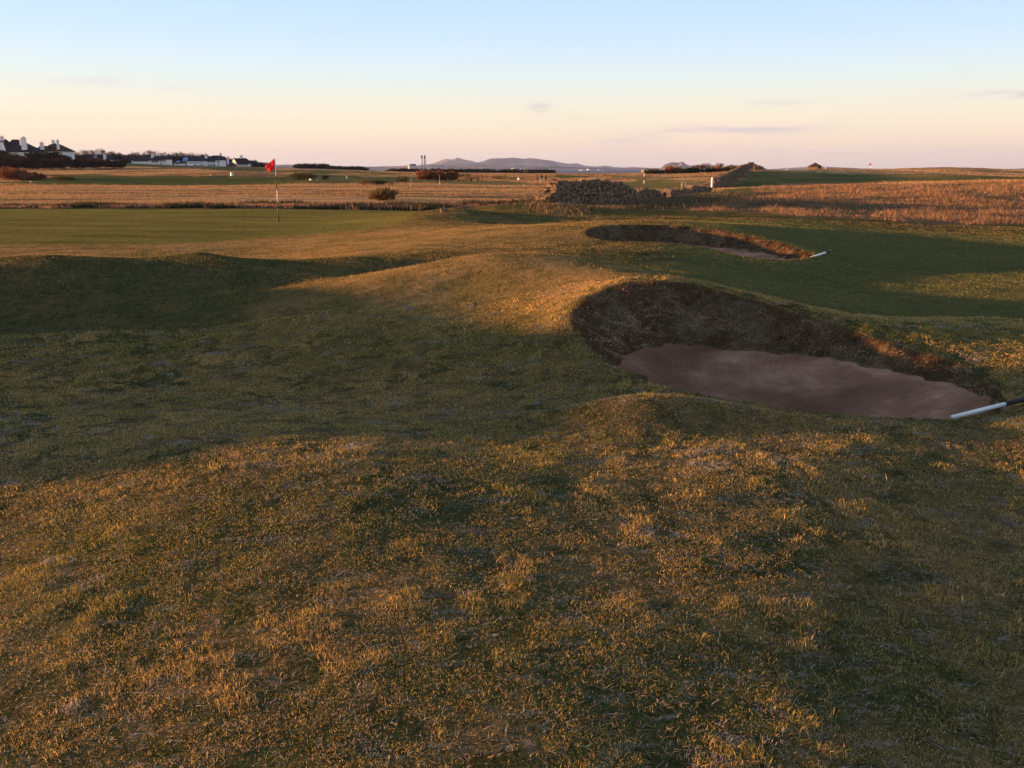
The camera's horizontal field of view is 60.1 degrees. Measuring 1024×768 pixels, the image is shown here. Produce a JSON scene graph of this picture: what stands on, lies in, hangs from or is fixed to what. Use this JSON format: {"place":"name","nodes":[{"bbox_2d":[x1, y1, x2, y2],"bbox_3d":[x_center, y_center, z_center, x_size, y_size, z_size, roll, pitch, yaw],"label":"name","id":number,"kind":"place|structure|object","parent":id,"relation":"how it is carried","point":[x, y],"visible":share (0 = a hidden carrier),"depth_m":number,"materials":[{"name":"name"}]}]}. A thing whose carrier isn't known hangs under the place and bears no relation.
{"place":"outdoors","nodes":[
{"label":"outdoors","id":0,"kind":"place"},
{"bbox_2d":[276,165,659,169],"bbox_3d":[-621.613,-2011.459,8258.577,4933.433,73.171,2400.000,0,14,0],"label":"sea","id":1,"kind":"structure","parent":0,"point":[491,167],"depth_m":7503.99,"materials":[{"name":"blue liquid"}]},
{"bbox_2d":[0,163,1023,767],"bbox_3d":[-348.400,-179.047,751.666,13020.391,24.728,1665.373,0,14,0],"label":"ground","id":2,"kind":"structure","parent":0,"point":[96,229],"depth_m":4.54,"materials":[{"name":"green plant"}]},
{"bbox_2d":[0,150,12,158],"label":"garden shrub","id":3,"kind":"object","parent":2,"relation":"on","point":[3,152],"visible":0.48,"depth_m":379.57,"materials":[{"name":"green plant"}]},
{"bbox_2d":[0,158,14,167],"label":"beech hedge","id":4,"kind":"object","parent":2,"relation":"on","point":[3,161],"visible":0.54,"depth_m":317.99,"materials":[{"name":"brown plant"}]},
{"bbox_2d":[0,165,14,177],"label":"rust shrub","id":5,"kind":"object","parent":2,"relation":"on","point":[5,168],"visible":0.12,"depth_m":165.81,"materials":[{"name":"brown plant"}]},
{"bbox_2d":[0,168,27,179],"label":"rust shrub","id":6,"kind":"object","parent":2,"relation":"on","point":[11,174],"visible":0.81,"depth_m":158.84,"materials":[{"name":"brown plant"}]},
{"bbox_2d":[3,156,24,168],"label":"beech hedge","id":7,"kind":"object","parent":2,"relation":"on","point":[12,162],"visible":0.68,"depth_m":317.42,"materials":[{"name":"brown plant"}]},
{"bbox_2d":[2,154,32,159],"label":"garden shrub","id":8,"kind":"object","parent":2,"relation":"on","point":[11,156],"visible":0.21,"depth_m":370.70,"materials":[{"name":"green plant"}]},
{"bbox_2d":[0,136,43,155],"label":"slate house","id":9,"kind":"structure","parent":2,"relation":"on","point":[22,146],"depth_m":416.51,"materials":[{"name":"stone"}]},
{"bbox_2d":[18,157,41,169],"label":"beech hedge","id":10,"kind":"object","parent":2,"relation":"on","point":[23,163],"visible":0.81,"depth_m":317.43,"materials":[{"name":"brown plant"}]},
{"bbox_2d":[18,171,46,180],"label":"rust shrub","id":11,"kind":"object","parent":2,"relation":"on","point":[29,175],"visible":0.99,"depth_m":159.45,"materials":[{"name":"brown plant"}]},
{"bbox_2d":[24,150,50,160],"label":"garden shrub","id":12,"kind":"object","parent":2,"relation":"on","point":[39,156],"visible":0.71,"depth_m":384.14,"materials":[{"name":"green plant"}]},
{"bbox_2d":[36,158,55,169],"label":"beech hedge","id":13,"kind":"object","parent":2,"relation":"on","point":[45,163],"visible":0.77,"depth_m":317.89,"materials":[{"name":"brown plant"}]},
{"bbox_2d":[44,150,61,159],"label":"garden shrub","id":14,"kind":"object","parent":2,"relation":"on","point":[54,155],"visible":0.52,"depth_m":390.78,"materials":[{"name":"green plant"}]},
{"bbox_2d":[38,139,75,159],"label":"brown roofed house","id":15,"kind":"structure","parent":2,"relation":"on","point":[57,147],"depth_m":426.75,"materials":[{"name":"tile"}]},
{"bbox_2d":[51,174,72,181],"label":"gorse bush","id":16,"kind":"object","parent":2,"relation":"on","point":[59,177],"visible":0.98,"depth_m":145.34,"materials":[{"name":"green plant"}]},
{"bbox_2d":[51,158,73,168],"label":"beech hedge","id":17,"kind":"object","parent":2,"relation":"on","point":[61,163],"visible":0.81,"depth_m":317.22,"materials":[{"name":"brown plant"}]},
{"bbox_2d":[58,154,71,159],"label":"garden shrub","id":18,"kind":"object","parent":2,"relation":"on","point":[63,157],"visible":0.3,"depth_m":396.56,"materials":[{"name":"green plant"}]},
{"bbox_2d":[67,158,90,168],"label":"beech hedge","id":19,"kind":"object","parent":2,"relation":"on","point":[79,163],"visible":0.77,"depth_m":317.48,"materials":[{"name":"brown plant"}]},
{"bbox_2d":[80,152,94,159],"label":"tree belt scrub","id":20,"kind":"object","parent":2,"relation":"on","point":[84,156],"visible":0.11,"depth_m":527.66,"materials":[{"name":"brown plant"}]},
{"bbox_2d":[84,158,110,168],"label":"beech hedge","id":21,"kind":"object","parent":2,"relation":"on","point":[96,163],"visible":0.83,"depth_m":316.95,"materials":[{"name":"brown plant"}]},
{"bbox_2d":[86,149,116,160],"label":"slate house","id":22,"kind":"structure","parent":2,"relation":"on","point":[96,155],"depth_m":491.39,"materials":[{"name":"stone"}]},
{"bbox_2d":[101,159,126,167],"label":"beech hedge","id":23,"kind":"object","parent":2,"relation":"on","point":[116,164],"visible":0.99,"depth_m":317.66,"materials":[{"name":"brown plant"}]},
{"bbox_2d":[103,152,127,158],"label":"tree belt scrub","id":24,"kind":"object","parent":2,"relation":"on","point":[114,155],"visible":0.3,"depth_m":526.35,"materials":[{"name":"brown plant"}]},
{"bbox_2d":[116,153,139,162],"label":"tree belt scrub","id":25,"kind":"object","parent":2,"relation":"on","point":[129,157],"visible":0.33,"depth_m":526.83,"materials":[{"name":"brown plant"}]},
{"bbox_2d":[130,152,172,164],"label":"long low house","id":26,"kind":"structure","parent":2,"relation":"on","point":[160,160],"depth_m":484.94,"materials":[{"name":"stone"}]},
{"bbox_2d":[162,153,176,163],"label":"tree belt scrub","id":27,"kind":"object","parent":2,"relation":"on","point":[170,156],"visible":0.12,"depth_m":530.03,"materials":[{"name":"brown plant"}]},
{"bbox_2d":[174,161,186,165],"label":"outbuilding","id":28,"kind":"structure","parent":2,"relation":"on","point":[180,163],"depth_m":480.70,"materials":[{"name":"stone"}]},
{"bbox_2d":[172,154,193,162],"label":"tree belt scrub","id":29,"kind":"object","parent":2,"relation":"on","point":[178,158],"visible":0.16,"depth_m":526.36,"materials":[{"name":"brown plant"}]},
{"bbox_2d":[182,153,225,165],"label":"white house","id":30,"kind":"structure","parent":2,"relation":"on","point":[215,160],"depth_m":485.18,"materials":[{"name":"paint"}]},
{"bbox_2d":[226,155,252,166],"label":"gabled house","id":31,"kind":"structure","parent":2,"relation":"on","point":[241,161],"depth_m":522.05,"materials":[{"name":"paint"}]},
{"bbox_2d":[251,162,268,166],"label":"tree belt scrub","id":32,"kind":"object","parent":2,"relation":"on","point":[260,164],"visible":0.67,"depth_m":527.31,"materials":[{"name":"brown plant"}]},
{"bbox_2d":[265,158,278,221],"bbox_3d":[-8.470,-6.795,31.283,0.438,2.320,0.144,0,14,0],"label":"flagstick","id":33,"kind":"object","parent":2,"relation":"on","point":[271,165],"visible":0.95,"depth_m":31.09,"materials":[{"name":"white paint"}]},
{"bbox_2d":[0,197,563,210],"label":"ditch plants","id":34,"kind":"object","parent":2,"relation":"on","point":[389,205],"visible":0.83,"depth_m":44.73,"materials":[{"name":"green plant"}]},
{"bbox_2d":[289,172,311,180],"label":"gorse bush","id":35,"kind":"object","parent":2,"relation":"on","point":[297,176],"visible":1,"depth_m":145.42,"materials":[{"name":"green plant"}]},
{"bbox_2d":[292,163,311,168],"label":"skyline scrub","id":36,"kind":"object","parent":2,"relation":"on","point":[300,165],"visible":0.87,"depth_m":578.77,"materials":[{"name":"green plant"}]},
{"bbox_2d":[306,172,318,179],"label":"gorse bush","id":37,"kind":"object","parent":2,"relation":"on","point":[313,175],"visible":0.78,"depth_m":147.45,"materials":[{"name":"green plant"}]},
{"bbox_2d":[306,163,329,168],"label":"skyline scrub","id":38,"kind":"object","parent":2,"relation":"on","point":[318,166],"visible":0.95,"depth_m":578.84,"materials":[{"name":"green plant"}]},
{"bbox_2d":[326,165,347,169],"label":"skyline scrub","id":39,"kind":"object","parent":2,"relation":"on","point":[335,167],"visible":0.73,"depth_m":580.02,"materials":[{"name":"green plant"}]},
{"bbox_2d":[343,166,369,169],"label":"skyline scrub","id":40,"kind":"object","parent":2,"relation":"on","point":[356,168],"visible":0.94,"depth_m":579.78,"materials":[{"name":"green plant"}]},
{"bbox_2d":[358,179,369,185],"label":"gorse bush","id":41,"kind":"object","parent":2,"relation":"on","point":[364,182],"visible":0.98,"depth_m":116.07,"materials":[{"name":"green plant"}]},
{"bbox_2d":[369,178,393,184],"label":"gorse bush","id":42,"kind":"object","parent":2,"relation":"on","point":[378,181],"visible":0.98,"depth_m":117.42,"materials":[{"name":"green plant"}]},
{"bbox_2d":[368,186,398,200],"bbox_3d":[-8.540,-12.549,58.655,2.016,1.158,2.550,0,14,0],"label":"gorse bush","id":43,"kind":"object","parent":2,"relation":"on","point":[381,193],"visible":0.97,"depth_m":58.17,"materials":[{"name":"green plant"}]},
{"bbox_2d":[384,167,408,171],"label":"hedgerow","id":44,"kind":"object","parent":2,"relation":"on","point":[404,169],"visible":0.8,"depth_m":503.22,"materials":[{"name":"green plant"}]},
{"bbox_2d":[396,176,409,181],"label":"gorse bush","id":45,"kind":"object","parent":2,"relation":"on","point":[404,178],"visible":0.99,"depth_m":145.09,"materials":[{"name":"green plant"}]},
{"bbox_2d":[406,168,427,171],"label":"hedgerow","id":46,"kind":"object","parent":2,"relation":"on","point":[414,170],"visible":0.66,"depth_m":503.67,"materials":[{"name":"green plant"}]},
{"bbox_2d":[415,170,436,179],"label":"beech hedge","id":47,"kind":"object","parent":2,"relation":"on","point":[426,174],"visible":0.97,"depth_m":168.97,"materials":[{"name":"brown plant"}]},
{"bbox_2d":[424,167,446,171],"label":"hedgerow","id":48,"kind":"object","parent":2,"relation":"on","point":[433,169],"visible":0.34,"depth_m":503.60,"materials":[{"name":"brown plant"}]},
{"bbox_2d":[440,206,447,211],"bbox_3d":[-2.472,-6.291,32.035,0.279,0.269,0.256,0,14,0],"label":"boulder","id":49,"kind":"object","parent":2,"relation":"on","point":[443,209],"visible":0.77,"depth_m":31.93,"materials":[{"name":"stone"}]},
{"bbox_2d":[433,170,460,180],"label":"beech hedge","id":50,"kind":"object","parent":2,"relation":"on","point":[452,175],"visible":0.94,"depth_m":168.94,"materials":[{"name":"brown plant"}]},
{"bbox_2d":[442,168,465,172],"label":"hedgerow","id":51,"kind":"object","parent":2,"relation":"on","point":[456,170],"visible":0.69,"depth_m":503.64,"materials":[{"name":"green plant"}]},
{"bbox_2d":[457,177,465,181],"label":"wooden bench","id":52,"kind":"object","parent":2,"relation":"on","point":[461,178],"visible":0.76,"depth_m":160.84,"materials":[{"name":"brown wood"}]},
{"bbox_2d":[463,168,479,172],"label":"hedgerow","id":53,"kind":"object","parent":2,"relation":"on","point":[471,170],"visible":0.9,"depth_m":505.20,"materials":[{"name":"green plant"}]},
{"bbox_2d":[467,175,493,177],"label":"thorn scrub","id":54,"kind":"object","parent":2,"relation":"on","point":[485,176],"visible":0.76,"depth_m":194.01,"materials":[{"name":"brown plant"}]},
{"bbox_2d":[478,168,501,172],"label":"hedgerow","id":55,"kind":"object","parent":2,"relation":"on","point":[489,170],"visible":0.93,"depth_m":503.52,"materials":[{"name":"green plant"}]},
{"bbox_2d":[492,175,510,178],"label":"gorse bush","id":56,"kind":"object","parent":2,"relation":"on","point":[499,176],"visible":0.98,"depth_m":189.74,"materials":[{"name":"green plant"}]},
{"bbox_2d":[498,168,519,172],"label":"hedgerow","id":57,"kind":"object","parent":2,"relation":"on","point":[513,170],"visible":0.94,"depth_m":503.30,"materials":[{"name":"green plant"}]},
{"bbox_2d":[0,165,1023,207],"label":"field grass","id":58,"kind":"structure","parent":2,"relation":"on","point":[238,186],"depth_m":105.39,"materials":[{"name":"plant"}]},
{"bbox_2d":[518,169,539,172],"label":"hedgerow","id":59,"kind":"object","parent":2,"relation":"on","point":[530,171],"visible":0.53,"depth_m":503.82,"materials":[{"name":"green plant"}]},
{"bbox_2d":[533,168,555,172],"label":"hedgerow","id":60,"kind":"object","parent":2,"relation":"on","point":[546,171],"visible":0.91,"depth_m":503.49,"materials":[{"name":"green plant"}]},
{"bbox_2d":[532,178,638,204],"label":"stone wall","id":61,"kind":"structure","parent":2,"relation":"on","point":[589,191],"depth_m":47.99,"materials":[{"name":"grey stone"}]},
{"bbox_2d":[504,190,745,218],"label":"wall foot grass","id":62,"kind":"structure","parent":2,"relation":"on","point":[677,201],"depth_m":45.46,"materials":[{"name":"green plant"}]},
{"bbox_2d":[643,169,655,173],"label":"wallside bush","id":63,"kind":"object","parent":2,"relation":"on","point":[649,171],"visible":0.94,"depth_m":289.28,"materials":[{"name":"green plant"}]},
{"bbox_2d":[634,187,665,200],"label":"stone wall","id":64,"kind":"structure","parent":2,"relation":"on","point":[645,193],"depth_m":55.60,"materials":[{"name":"grey stone"}]},
{"bbox_2d":[652,168,666,173],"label":"wallside bush","id":65,"kind":"object","parent":2,"relation":"on","point":[658,171],"visible":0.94,"depth_m":289.98,"materials":[{"name":"green plant"}]},
{"bbox_2d":[664,166,677,173],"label":"wallside bush","id":66,"kind":"object","parent":2,"relation":"on","point":[670,169],"visible":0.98,"depth_m":290.05,"materials":[{"name":"brown plant"}]},
{"bbox_2d":[672,168,689,173],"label":"wallside bush","id":67,"kind":"object","parent":2,"relation":"on","point":[682,171],"visible":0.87,"depth_m":289.55,"materials":[{"name":"green plant"}]},
{"bbox_2d":[661,184,712,196],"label":"stone wall","id":68,"kind":"structure","parent":2,"relation":"on","point":[688,189],"depth_m":67.45,"materials":[{"name":"grey stone"}]},
{"bbox_2d":[685,167,701,172],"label":"wallside bush","id":69,"kind":"object","parent":2,"relation":"on","point":[694,170],"visible":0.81,"depth_m":289.46,"materials":[{"name":"green plant"}]},
{"bbox_2d":[586,225,813,259],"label":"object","id":70,"kind":"structure","parent":2,"relation":"on","point":[781,248],"depth_m":19.69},
{"bbox_2d":[582,224,819,260],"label":"lip grass","id":71,"kind":"structure","parent":2,"relation":"on","point":[584,233],"depth_m":18.01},
{"bbox_2d":[700,163,710,168],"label":"bare shrub","id":72,"kind":"object","parent":2,"relation":"on","point":[705,165],"visible":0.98,"depth_m":300.26,"materials":[{"name":"brown plant"}]},
{"bbox_2d":[702,167,720,172],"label":"wallside bush","id":73,"kind":"object","parent":2,"relation":"on","point":[709,170],"visible":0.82,"depth_m":290.05,"materials":[{"name":"green plant"}]},
{"bbox_2d":[711,162,724,167],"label":"bare shrub","id":74,"kind":"object","parent":2,"relation":"on","point":[722,164],"visible":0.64,"depth_m":300.61,"materials":[{"name":"brown plant"}]},
{"bbox_2d":[713,166,724,171],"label":"wallside bush","id":75,"kind":"object","parent":2,"relation":"on","point":[718,168],"visible":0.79,"depth_m":290.26,"materials":[{"name":"brown plant"}]},
{"bbox_2d":[722,164,736,170],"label":"wallside bush","id":76,"kind":"object","parent":2,"relation":"on","point":[728,168],"visible":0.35,"depth_m":289.61,"materials":[{"name":"brown plant"}]},
{"bbox_2d":[713,164,749,187],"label":"stone wall","id":77,"kind":"structure","parent":2,"relation":"on","point":[727,178],"depth_m":133.74,"materials":[{"name":"grey stone"}]},
{"bbox_2d":[699,246,789,259],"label":"sand","id":78,"kind":"structure","parent":2,"relation":"on","point":[743,252],"depth_m":18.38,"materials":[{"name":"beige sand"}]},
{"bbox_2d":[747,162,753,170],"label":"gate pillar","id":79,"kind":"structure","parent":2,"relation":"on","point":[751,166],"depth_m":215.05,"materials":[{"name":"stone"}]},
{"bbox_2d":[753,164,764,169],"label":"stone wall","id":80,"kind":"structure","parent":2,"relation":"on","point":[757,167],"depth_m":229.72,"materials":[{"name":"grey stone"}]},
{"bbox_2d":[581,291,972,419],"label":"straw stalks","id":81,"kind":"object","parent":2,"relation":"on","point":[785,340],"visible":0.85,"depth_m":8.30,"materials":[{"name":"beige plant"}]},
{"bbox_2d":[570,281,1003,419],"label":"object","id":82,"kind":"structure","parent":2,"relation":"on","point":[732,325],"depth_m":8.48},
{"bbox_2d":[563,279,1015,422],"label":"lip grass","id":83,"kind":"structure","parent":2,"relation":"on","point":[909,417],"depth_m":7.40,"materials":[{"name":"green plant"}]},
{"bbox_2d":[616,343,991,419],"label":"sand","id":84,"kind":"structure","parent":2,"relation":"on","point":[814,384],"depth_m":7.67,"materials":[{"name":"beige sand"}]},
{"bbox_2d":[807,163,822,168],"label":"shelter hut","id":85,"kind":"object","parent":2,"relation":"on","point":[814,166],"visible":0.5,"depth_m":324.29,"materials":[{"name":"brown wood"}]},
{"bbox_2d":[814,249,832,256],"bbox_3d":[5.885,-2.474,16.843,0.048,0.119,0.956,12,18,41],"label":"bunker rake","id":86,"kind":"object","parent":2,"relation":"on","point":[826,252],"visible":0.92,"depth_m":16.93,"materials":[{"name":"white paint"}]},
{"bbox_2d":[680,180,1023,224],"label":"rough grass","id":87,"kind":"structure","parent":2,"relation":"on","point":[788,197],"depth_m":51.74,"materials":[{"name":"brown plant"}]},
{"bbox_2d":[950,397,1023,418],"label":"bunker rake","id":88,"kind":"object","parent":2,"relation":"on","point":[991,407],"visible":1,"depth_m":6.17,"materials":[{"name":"white paint"}]},
{"bbox_2d":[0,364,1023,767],"bbox_3d":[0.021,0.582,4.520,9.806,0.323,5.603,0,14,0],"label":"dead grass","id":89,"kind":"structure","parent":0,"point":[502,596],"depth_m":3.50,"materials":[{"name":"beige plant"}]},
{"bbox_2d":[0,207,1023,344],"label":"turf grass","id":90,"kind":"structure","parent":0,"point":[586,257],"depth_m":15.74,"materials":[{"name":"green plant"}]},
{"bbox_2d":[0,0,1023,168],"label":"sky","id":91,"kind":"structure","parent":0,"point":[770,84],"materials":[{"name":"blue"}]},
{"bbox_2d":[426,158,660,168],"bbox_3d":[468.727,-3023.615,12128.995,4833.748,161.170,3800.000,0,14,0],"label":"hills","id":92,"kind":"structure","parent":0,"point":[512,161],"depth_m":11089.69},
{"bbox_2d":[374,169,775,172],"bbox_3d":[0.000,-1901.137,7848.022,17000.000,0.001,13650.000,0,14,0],"label":"water","id":93,"kind":"structure","parent":0,"point":[597,171],"depth_m":2915.28,"materials":[{"name":"grey liquid"}]},
{"bbox_2d":[408,164,416,168],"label":"power station","id":94,"kind":"object","parent":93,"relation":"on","point":[411,166],"visible":0.75,"depth_m":4072.95,"materials":[{"name":"concrete"}]},
{"bbox_2d":[660,162,711,169],"bbox_3d":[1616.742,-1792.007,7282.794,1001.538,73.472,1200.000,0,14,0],"label":"hills","id":95,"kind":"structure","parent":0,"point":[680,164],"depth_m":6991.26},
{"bbox_2d":[776,167,1023,169],"bbox_3d":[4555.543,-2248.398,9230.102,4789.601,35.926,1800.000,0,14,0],"label":"hills","id":96,"kind":"structure","parent":0,"point":[799,168],"depth_m":8687.40,"materials":[{"name":"grey"}]}
]}

